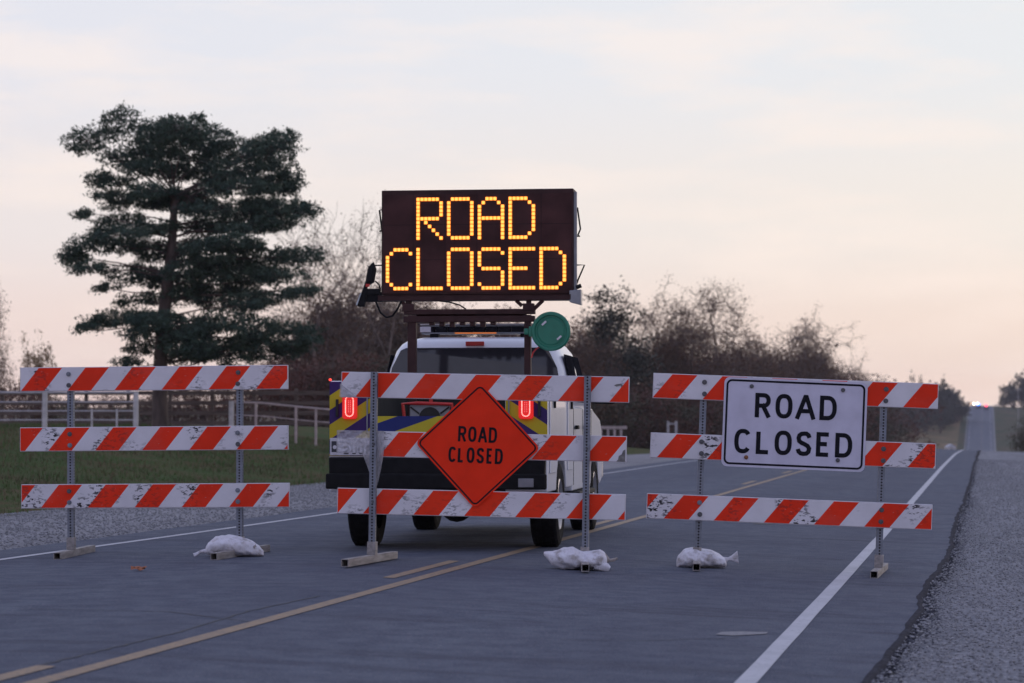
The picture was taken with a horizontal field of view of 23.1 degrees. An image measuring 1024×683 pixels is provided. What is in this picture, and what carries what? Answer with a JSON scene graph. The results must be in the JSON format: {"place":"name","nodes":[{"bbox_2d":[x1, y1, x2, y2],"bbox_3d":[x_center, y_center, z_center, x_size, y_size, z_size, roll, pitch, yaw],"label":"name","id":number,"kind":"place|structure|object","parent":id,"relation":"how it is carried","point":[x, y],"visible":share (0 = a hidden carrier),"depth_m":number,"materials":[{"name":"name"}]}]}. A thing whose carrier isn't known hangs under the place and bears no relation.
{"place":"outdoors","nodes":[
{"label":"outdoors","id":0,"kind":"place"},
{"bbox_2d":[0,406,993,682],"bbox_3d":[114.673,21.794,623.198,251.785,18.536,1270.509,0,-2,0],"label":"road","id":1,"kind":"structure","parent":0,"point":[532,616],"depth_m":17.42,"materials":[{"name":"grey asphalt"}]},
{"bbox_2d":[0,665,53,680],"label":"yellow dash","id":2,"kind":"object","parent":1,"relation":"on","point":[8,675],"visible":1,"depth_m":11.70,"materials":[{"name":"paint"}]},
{"bbox_2d":[131,566,146,569],"bbox_3d":[-2.986,1.812,20.003,0.123,0.034,0.101,-1,-2,24],"label":"dry leaf","id":3,"kind":"object","parent":1,"relation":"on","point":[138,567],"visible":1,"depth_m":19.99,"materials":[{"name":"brown plant"}]},
{"bbox_2d":[31,608,249,621],"bbox_3d":[-2.252,1.672,15.404,1.905,0.010,0.291,-1,-2,35],"label":"road crack","id":4,"kind":"object","parent":1,"relation":"on","point":[168,611],"visible":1,"depth_m":15.35,"materials":[{"name":"asphalt"}]},
{"bbox_2d":[20,365,289,559],"bbox_3d":[-3.182,1.072,22.419,2.443,1.695,1.569,-1,-2,5],"label":"barricade","id":5,"kind":"object","parent":1,"relation":"on","point":[71,439],"visible":0.95,"depth_m":22.30,"materials":[{"name":"white plastic"}]},
{"bbox_2d":[40,596,317,664],"bbox_3d":[-1.808,1.635,14.405,0.101,0.002,5.106,0,-2,11],"label":"road crack","id":6,"kind":"object","parent":1,"relation":"on","point":[171,633],"visible":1,"depth_m":13.85,"materials":[{"name":"asphalt"}]},
{"bbox_2d":[193,534,263,556],"bbox_3d":[-2.513,1.815,22.164,0.625,0.205,0.361,0,-2,-4],"label":"sandbag","id":7,"kind":"object","parent":1,"relation":"on","point":[240,546],"visible":0.88,"depth_m":22.05,"materials":[{"name":"white fabric"}]},
{"bbox_2d":[386,560,456,577],"bbox_3d":[-0.711,1.820,20.033,0.097,0.003,2.388,0,-2,11],"label":"yellow dash","id":8,"kind":"object","parent":1,"relation":"on","point":[418,569],"visible":1,"depth_m":19.90,"materials":[{"name":"paint"}]},
{"bbox_2d":[326,323,614,546],"bbox_3d":[-0.322,0.925,25.784,2.580,2.210,6.195,0,-2,7],"label":"utility truck","id":9,"kind":"object","parent":1,"relation":"on","point":[436,353],"visible":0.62,"depth_m":23.89,"materials":[{"name":"white paint"}]},
{"bbox_2d":[401,399,453,415],"bbox_3d":[-0.766,0.656,23.114,0.524,0.560,0.058,0,-2,7],"label":"equipment frame","id":10,"kind":"object","parent":9,"relation":"in","point":[422,408],"visible":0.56,"depth_m":23.11,"materials":[{"name":"red metal"}]},
{"bbox_2d":[356,188,584,415],"bbox_3d":[-0.396,-0.179,24.401,2.237,2.594,0.310,0,-2,7],"label":"message board","id":11,"kind":"object","parent":9,"relation":"on","point":[517,246],"visible":0.98,"depth_m":24.30,"materials":[{"name":"paint"}]},
{"bbox_2d":[524,312,570,357],"bbox_3d":[0.338,-0.065,24.106,0.460,0.444,0.101,0,-2,13],"label":"round dish","id":12,"kind":"object","parent":11,"relation":"attached to","point":[548,331],"visible":1,"depth_m":24.08,"materials":[{"name":"green plastic"}]},
{"bbox_2d":[336,372,629,571],"bbox_3d":[-0.259,1.064,20.816,2.444,1.591,1.496,1,-2,6],"label":"barricade","id":13,"kind":"object","parent":1,"relation":"on","point":[373,446],"visible":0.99,"depth_m":20.84,"materials":[{"name":"white plastic"}]},
{"bbox_2d":[417,385,537,505],"bbox_3d":[-0.288,0.867,20.824,1.015,1.015,0.022,2,-2,6],"label":"road sign","id":14,"kind":"object","parent":13,"relation":"attached to","point":[477,445],"visible":1,"depth_m":20.83,"materials":[{"name":"orange metal"}]},
{"bbox_2d":[0,407,971,559],"bbox_3d":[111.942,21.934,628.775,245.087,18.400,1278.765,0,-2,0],"label":"white edge line","id":15,"kind":"object","parent":1,"relation":"on","point":[243,525],"visible":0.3,"depth_m":27.28,"materials":[{"name":"paint"}]},
{"bbox_2d":[23,441,981,682],"bbox_3d":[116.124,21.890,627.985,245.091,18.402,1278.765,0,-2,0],"label":"yellow centre line","id":16,"kind":"object","parent":1,"relation":"on","point":[72,672],"visible":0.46,"depth_m":15.15,"materials":[{"name":"paint"}]},
{"bbox_2d":[544,547,617,570],"bbox_3d":[0.568,1.793,20.633,0.613,0.200,0.327,0,-2,3],"label":"sandbag","id":17,"kind":"object","parent":1,"relation":"on","point":[571,558],"visible":0.97,"depth_m":20.51,"materials":[{"name":"white fabric"}]},
{"bbox_2d":[676,547,738,567],"bbox_3d":[1.680,1.852,21.481,0.530,0.172,0.326,0,-2,-2],"label":"sandbag","id":18,"kind":"object","parent":1,"relation":"on","point":[686,557],"visible":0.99,"depth_m":21.35,"materials":[{"name":"white fabric"}]},
{"bbox_2d":[717,631,766,635],"bbox_3d":[1.377,1.758,15.076,0.450,0.010,0.206,2,-3,-42],"label":"pale smear","id":19,"kind":"object","parent":1,"relation":"on","point":[733,633],"visible":1,"depth_m":15.06},
{"bbox_2d":[646,373,938,578],"bbox_3d":[2.392,1.143,21.521,2.449,1.648,1.438,2,-2,2],"label":"barricade","id":20,"kind":"object","parent":1,"relation":"on","point":[881,454],"visible":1,"depth_m":21.34,"materials":[{"name":"white plastic"}]},
{"bbox_2d":[721,377,867,471],"bbox_3d":[2.411,0.707,21.332,1.220,0.764,0.020,2,-2,2],"label":"road sign","id":21,"kind":"object","parent":20,"relation":"attached to","point":[795,424],"visible":1,"depth_m":21.34,"materials":[{"name":"metal"}]},
{"bbox_2d":[734,406,991,682],"bbox_3d":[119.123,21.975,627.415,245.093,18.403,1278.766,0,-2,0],"label":"white edge line","id":22,"kind":"object","parent":1,"relation":"on","point":[758,668],"visible":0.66,"depth_m":16.59,"materials":[{"name":"paint"}]},
{"bbox_2d":[861,415,993,682],"bbox_3d":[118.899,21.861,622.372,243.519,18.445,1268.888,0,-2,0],"label":"road edge","id":23,"kind":"structure","parent":1,"relation":"on","point":[874,672],"depth_m":17.62,"materials":[{"name":"asphalt"}]},
{"bbox_2d":[0,406,1023,515],"bbox_3d":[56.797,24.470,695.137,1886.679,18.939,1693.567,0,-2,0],"label":"ground","id":24,"kind":"structure","parent":0,"point":[1005,418],"depth_m":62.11,"materials":[{"name":"green plant"}]},
{"bbox_2d":[0,285,16,407],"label":"brown leaved tree","id":25,"kind":"object","parent":24,"relation":"on","point":[2,362],"visible":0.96,"depth_m":104.92,"materials":[{"name":"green plant"}]},
{"bbox_2d":[0,371,40,409],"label":"russet shrub","id":26,"kind":"object","parent":24,"relation":"on","point":[9,398],"visible":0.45,"depth_m":108.12,"materials":[{"name":"brown plant"}]},
{"bbox_2d":[1,385,60,418],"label":"russet shrub","id":27,"kind":"object","parent":24,"relation":"on","point":[24,407],"visible":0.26,"depth_m":114.49,"materials":[{"name":"brown plant"}]},
{"bbox_2d":[15,329,57,418],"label":"young leafy tree","id":28,"kind":"object","parent":24,"relation":"on","point":[28,362],"visible":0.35,"depth_m":149.85,"materials":[{"name":"brown plant"}]},
{"bbox_2d":[35,395,95,418],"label":"dark shrub","id":29,"kind":"object","parent":24,"relation":"on","point":[63,407],"visible":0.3,"depth_m":117.41,"materials":[{"name":"brown plant"}]},
{"bbox_2d":[0,391,138,426],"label":"pipe fence","id":30,"kind":"object","parent":24,"relation":"on","point":[45,410],"visible":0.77,"depth_m":69.96,"materials":[{"name":"grey metal"}]},
{"bbox_2d":[64,395,131,418],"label":"russet shrub","id":31,"kind":"object","parent":24,"relation":"on","point":[100,407],"visible":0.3,"depth_m":117.71,"materials":[{"name":"brown plant"}]},
{"bbox_2d":[106,395,173,420],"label":"dark shrub","id":32,"kind":"object","parent":24,"relation":"on","point":[139,417],"visible":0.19,"depth_m":117.73,"materials":[{"name":"brown plant"}]},
{"bbox_2d":[0,388,329,435],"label":"board fence","id":33,"kind":"object","parent":24,"relation":"on","point":[253,393],"visible":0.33,"depth_m":85.94,"materials":[{"name":"wood"}]},
{"bbox_2d":[139,395,215,420],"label":"russet shrub","id":34,"kind":"object","parent":24,"relation":"on","point":[174,407],"visible":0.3,"depth_m":115.90,"materials":[{"name":"brown plant"}]},
{"bbox_2d":[52,100,328,425],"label":"pine tree","id":35,"kind":"object","parent":24,"relation":"on","point":[196,340],"visible":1,"depth_m":79.75,"materials":[{"name":"green plant"}]},
{"bbox_2d":[172,390,248,420],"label":"russet shrub","id":36,"kind":"object","parent":24,"relation":"on","point":[193,398],"visible":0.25,"depth_m":115.29,"materials":[{"name":"brown plant"}]},
{"bbox_2d":[197,383,307,420],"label":"russet shrub","id":37,"kind":"object","parent":24,"relation":"on","point":[234,399],"visible":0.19,"depth_m":113.21,"materials":[{"name":"brown plant"}]},
{"bbox_2d":[215,357,340,425],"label":"russet shrub","id":38,"kind":"object","parent":24,"relation":"on","point":[302,376],"visible":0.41,"depth_m":111.01,"materials":[{"name":"brown plant"}]},
{"bbox_2d":[229,401,329,445],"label":"rail fence","id":39,"kind":"object","parent":24,"relation":"on","point":[231,413],"visible":0.55,"depth_m":79.94,"materials":[{"name":"white paint"}]},
{"bbox_2d":[242,318,350,425],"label":"russet tree","id":40,"kind":"object","parent":24,"relation":"on","point":[278,363],"visible":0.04,"depth_m":137.40,"materials":[{"name":"brown plant"}]},
{"bbox_2d":[249,302,368,426],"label":"russet tree","id":41,"kind":"object","parent":24,"relation":"on","point":[302,339],"visible":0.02,"depth_m":139.68,"materials":[{"name":"brown plant"}]},
{"bbox_2d":[248,349,387,426],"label":"russet shrub","id":42,"kind":"object","parent":24,"relation":"on","point":[357,368],"visible":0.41,"depth_m":111.55,"materials":[{"name":"brown plant"}]},
{"bbox_2d":[256,234,381,362],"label":"bare tree","id":43,"kind":"object","parent":24,"relation":"on","point":[285,310],"visible":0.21,"depth_m":140.19,"materials":[{"name":"brown plant"}]},
{"bbox_2d":[267,197,401,420],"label":"bare tree","id":44,"kind":"object","parent":24,"relation":"on","point":[319,317],"visible":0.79,"depth_m":114.91,"materials":[{"name":"grey plant"}]},
{"bbox_2d":[296,347,390,420],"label":"dark shrub","id":45,"kind":"object","parent":24,"relation":"on","point":[377,370],"visible":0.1,"depth_m":114.44,"materials":[{"name":"brown plant"}]},
{"bbox_2d":[288,285,405,419],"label":"russet tree","id":46,"kind":"object","parent":24,"relation":"on","point":[347,323],"visible":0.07,"depth_m":137.01,"materials":[{"name":"brown plant"}]},
{"bbox_2d":[288,292,421,366],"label":"brown leaved tree","id":47,"kind":"object","parent":24,"relation":"on","point":[357,329],"visible":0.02,"depth_m":137.36,"materials":[{"name":"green plant"}]},
{"bbox_2d":[326,349,389,374],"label":"russet shrub","id":48,"kind":"object","parent":24,"relation":"on","point":[371,368],"visible":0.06,"depth_m":115.91,"materials":[{"name":"brown plant"}]},
{"bbox_2d":[271,257,459,384],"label":"thin leaved tree","id":49,"kind":"object","parent":24,"relation":"on","point":[350,328],"visible":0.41,"depth_m":129.14,"materials":[{"name":"brown plant"}]},
{"bbox_2d":[307,189,427,366],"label":"bare tree","id":50,"kind":"object","parent":24,"relation":"on","point":[384,326],"visible":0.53,"depth_m":124.65,"materials":[{"name":"brown plant"}]},
{"bbox_2d":[264,277,476,386],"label":"thin leaved tree","id":51,"kind":"object","parent":24,"relation":"on","point":[403,329],"visible":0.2,"depth_m":134.16,"materials":[{"name":"brown plant"}]},
{"bbox_2d":[351,302,469,361],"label":"thin leaved tree","id":52,"kind":"object","parent":24,"relation":"on","point":[418,334],"visible":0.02,"depth_m":139.50,"materials":[{"name":"brown plant"}]},
{"bbox_2d":[0,411,968,549],"bbox_3d":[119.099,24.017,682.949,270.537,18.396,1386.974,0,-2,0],"label":"gravel shoulder","id":53,"kind":"object","parent":24,"relation":"on","point":[636,459],"visible":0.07,"depth_m":32.97},
{"bbox_2d":[0,482,336,549],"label":"loose pale gravel","id":54,"kind":"structure","parent":53,"relation":"on","point":[205,514],"depth_m":32.84,"materials":[{"name":"grey gravel"}]},
{"bbox_2d":[431,303,595,375],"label":"russet tree","id":55,"kind":"object","parent":24,"relation":"on","point":[510,335],"visible":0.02,"depth_m":148.70,"materials":[{"name":"brown plant"}]},
{"bbox_2d":[476,304,624,424],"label":"brown leaved tree","id":56,"kind":"object","parent":24,"relation":"on","point":[583,344],"visible":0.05,"depth_m":149.15,"materials":[{"name":"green plant"}]},
{"bbox_2d":[565,307,629,412],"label":"thin leaved tree","id":57,"kind":"object","parent":24,"relation":"on","point":[597,369],"visible":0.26,"depth_m":151.11,"materials":[{"name":"brown plant"}]},
{"bbox_2d":[601,426,626,435],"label":"picket rail","id":58,"kind":"object","parent":24,"relation":"on","point":[614,427],"visible":0.39,"depth_m":119.89,"materials":[{"name":"paint"}]},
{"bbox_2d":[591,397,642,434],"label":"russet shrub","id":59,"kind":"object","parent":24,"relation":"on","point":[615,413],"visible":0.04,"depth_m":158.28,"materials":[{"name":"brown plant"}]},
{"bbox_2d":[566,302,672,405],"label":"thin leaved tree","id":60,"kind":"object","parent":24,"relation":"on","point":[613,350],"visible":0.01,"depth_m":169.72,"materials":[{"name":"brown plant"}]},
{"bbox_2d":[591,392,654,441],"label":"dark shrub","id":61,"kind":"object","parent":24,"relation":"on","point":[622,421],"visible":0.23,"depth_m":156.18,"materials":[{"name":"brown plant"}]},
{"bbox_2d":[570,275,676,435],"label":"bare tree","id":62,"kind":"object","parent":24,"relation":"on","point":[608,324],"visible":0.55,"depth_m":164.41,"materials":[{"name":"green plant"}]},
{"bbox_2d":[597,381,693,447],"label":"russet shrub","id":63,"kind":"object","parent":24,"relation":"on","point":[632,444],"visible":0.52,"depth_m":160.68,"materials":[{"name":"brown plant"}]},
{"bbox_2d":[613,339,685,448],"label":"brown leaved tree","id":64,"kind":"object","parent":24,"relation":"on","point":[646,446],"visible":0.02,"depth_m":183.88,"materials":[{"name":"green plant"}]},
{"bbox_2d":[596,395,707,448],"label":"dark shrub","id":65,"kind":"object","parent":24,"relation":"on","point":[686,409],"visible":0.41,"depth_m":163.87,"materials":[{"name":"brown plant"}]},
{"bbox_2d":[667,421,676,432],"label":"gate post","id":66,"kind":"object","parent":24,"relation":"on","point":[668,423],"visible":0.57,"depth_m":134.88,"materials":[{"name":"white metal"}]},
{"bbox_2d":[619,290,726,424],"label":"bare tree","id":67,"kind":"object","parent":24,"relation":"on","point":[692,338],"visible":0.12,"depth_m":191.12,"materials":[{"name":"brown plant"}]},
{"bbox_2d":[632,393,723,434],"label":"russet shrub","id":68,"kind":"object","parent":24,"relation":"on","point":[709,416],"visible":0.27,"depth_m":167.61,"materials":[{"name":"brown plant"}]},
{"bbox_2d":[649,399,723,439],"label":"dark shrub","id":69,"kind":"object","parent":24,"relation":"on","point":[716,418],"visible":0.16,"depth_m":171.95,"materials":[{"name":"brown plant"}]},
{"bbox_2d":[635,330,760,426],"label":"russet tree","id":70,"kind":"object","parent":24,"relation":"on","point":[708,359],"visible":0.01,"depth_m":196.97,"materials":[{"name":"brown plant"}]},
{"bbox_2d":[626,274,803,448],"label":"bare tree","id":71,"kind":"object","parent":24,"relation":"on","point":[674,350],"visible":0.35,"depth_m":182.31,"materials":[{"name":"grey plant"}]},
{"bbox_2d":[652,277,784,376],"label":"bare tree","id":72,"kind":"object","parent":24,"relation":"on","point":[700,328],"visible":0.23,"depth_m":199.69,"materials":[{"name":"grey plant"}]},
{"bbox_2d":[686,325,784,375],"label":"thin leaved tree","id":73,"kind":"object","parent":24,"relation":"on","point":[730,356],"visible":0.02,"depth_m":205.21,"materials":[{"name":"brown plant"}]},
{"bbox_2d":[697,337,808,377],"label":"brown leaved tree","id":74,"kind":"object","parent":24,"relation":"on","point":[781,359],"visible":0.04,"depth_m":215.30,"materials":[{"name":"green plant"}]},
{"bbox_2d":[707,327,806,378],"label":"thin leaved tree","id":75,"kind":"object","parent":24,"relation":"on","point":[770,356],"visible":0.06,"depth_m":213.49,"materials":[{"name":"brown plant"}]},
{"bbox_2d":[732,300,855,379],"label":"bare tree","id":76,"kind":"object","parent":24,"relation":"on","point":[809,374],"visible":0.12,"depth_m":229.04,"materials":[{"name":"brown plant"}]},
{"bbox_2d":[741,319,847,379],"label":"thin leaved tree","id":77,"kind":"object","parent":24,"relation":"on","point":[784,349],"visible":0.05,"depth_m":239.00,"materials":[{"name":"brown plant"}]},
{"bbox_2d":[748,352,877,436],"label":"brown leaved tree","id":78,"kind":"object","parent":24,"relation":"on","point":[867,408],"depth_m":246.53,"materials":[{"name":"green plant"}]},
{"bbox_2d":[766,319,865,379],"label":"bare tree","id":79,"kind":"object","parent":24,"relation":"on","point":[816,339],"visible":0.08,"depth_m":243.54,"materials":[{"name":"brown plant"}]},
{"bbox_2d":[800,338,890,439],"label":"bare tree","id":80,"kind":"object","parent":24,"relation":"on","point":[853,380],"visible":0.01,"depth_m":258.83,"materials":[{"name":"brown plant"}]},
{"bbox_2d":[788,335,933,438],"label":"thin leaved tree","id":81,"kind":"object","parent":24,"relation":"on","point":[909,423],"visible":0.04,"depth_m":262.34,"materials":[{"name":"brown plant"}]},
{"bbox_2d":[833,361,901,432],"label":"russet tree","id":82,"kind":"object","parent":24,"relation":"on","point":[861,379],"depth_m":269.30,"materials":[{"name":"brown plant"}]},
{"bbox_2d":[835,348,914,441],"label":"thin leaved tree","id":83,"kind":"object","parent":24,"relation":"on","point":[869,380],"visible":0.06,"depth_m":290.37,"materials":[{"name":"brown plant"}]},
{"bbox_2d":[866,406,893,440],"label":"russet shrub","id":84,"kind":"object","parent":24,"relation":"on","point":[870,416],"visible":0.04,"depth_m":224.17,"materials":[{"name":"brown plant"}]},
{"bbox_2d":[866,407,911,441],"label":"dark shrub","id":85,"kind":"object","parent":24,"relation":"on","point":[872,428],"visible":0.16,"depth_m":255.38,"materials":[{"name":"brown plant"}]},
{"bbox_2d":[888,407,917,431],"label":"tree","id":86,"kind":"object","parent":24,"relation":"on","point":[901,410],"visible":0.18,"depth_m":878.40,"materials":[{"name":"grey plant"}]},
{"bbox_2d":[871,403,948,444],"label":"russet shrub","id":87,"kind":"object","parent":24,"relation":"on","point":[915,428],"visible":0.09,"depth_m":301.13,"materials":[{"name":"brown plant"}]},
{"bbox_2d":[907,372,925,435],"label":"tree","id":88,"kind":"object","parent":24,"relation":"on","point":[916,409],"visible":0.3,"depth_m":859.05,"materials":[{"name":"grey plant"}]},
{"bbox_2d":[914,409,940,431],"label":"tree","id":89,"kind":"object","parent":24,"relation":"on","point":[925,429],"visible":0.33,"depth_m":878.44,"materials":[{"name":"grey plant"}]},
{"bbox_2d":[917,380,953,424],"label":"tree","id":90,"kind":"object","parent":24,"relation":"on","point":[947,400],"visible":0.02,"depth_m":909.24,"materials":[{"name":"green plant"}]},
{"bbox_2d":[933,378,947,433],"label":"tree","id":91,"kind":"object","parent":24,"relation":"on","point":[942,400],"visible":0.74,"depth_m":868.72,"materials":[{"name":"green plant"}]},
{"bbox_2d":[927,381,960,421],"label":"tree","id":92,"kind":"object","parent":24,"relation":"on","point":[953,398],"visible":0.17,"depth_m":912.53,"materials":[{"name":"green plant"}]},
{"bbox_2d":[934,401,954,428],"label":"tree","id":93,"kind":"object","parent":24,"relation":"on","point":[949,419],"visible":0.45,"depth_m":887.75,"materials":[{"name":"green plant"}]},
{"bbox_2d":[934,382,967,421],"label":"tree","id":94,"kind":"object","parent":24,"relation":"on","point":[960,408],"visible":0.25,"depth_m":917.55,"materials":[{"name":"green plant"}]},
{"bbox_2d":[884,406,1023,682],"bbox_3d":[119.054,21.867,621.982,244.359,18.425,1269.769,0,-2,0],"label":"gravel shoulder","id":95,"kind":"object","parent":24,"relation":"on","point":[1005,457],"visible":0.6,"depth_m":19.60},
{"bbox_2d":[871,459,1023,682],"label":"loose gravel","id":96,"kind":"structure","parent":95,"relation":"on","point":[988,661],"depth_m":18.55,"materials":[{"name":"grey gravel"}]},
{"bbox_2d":[954,395,971,421],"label":"tree","id":97,"kind":"object","parent":24,"relation":"on","point":[965,412],"visible":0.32,"depth_m":923.41,"materials":[{"name":"green plant"}]},
{"bbox_2d":[959,403,971,420],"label":"tree","id":98,"kind":"object","parent":24,"relation":"on","point":[964,416],"visible":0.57,"depth_m":928.72,"materials":[{"name":"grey plant"}]},
{"bbox_2d":[997,395,1006,406],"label":"tree","id":99,"kind":"object","parent":24,"relation":"on","point":[1001,403],"visible":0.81,"depth_m":1049.13,"materials":[{"name":"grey plant"}]},
{"bbox_2d":[998,379,1022,407],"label":"tree","id":100,"kind":"object","parent":24,"relation":"on","point":[1006,398],"visible":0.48,"depth_m":1039.04,"materials":[{"name":"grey plant"}]},
{"bbox_2d":[1005,373,1023,407],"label":"tree","id":101,"kind":"object","parent":24,"relation":"on","point":[1014,394],"visible":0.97,"depth_m":1019.32,"materials":[{"name":"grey plant"}]},
{"bbox_2d":[1005,417,1023,451],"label":"dark shrub","id":102,"kind":"object","parent":24,"relation":"on","point":[1020,442],"visible":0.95,"depth_m":229.10,"materials":[{"name":"green plant"}]},
{"bbox_2d":[1015,368,1023,403],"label":"tree","id":103,"kind":"object","parent":24,"relation":"on","point":[1021,394],"visible":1,"depth_m":1018.65,"materials":[{"name":"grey plant"}]},
{"bbox_2d":[0,0,1023,407],"label":"sky","id":104,"kind":"structure","parent":0,"point":[861,159],"materials":[{"name":"white"}]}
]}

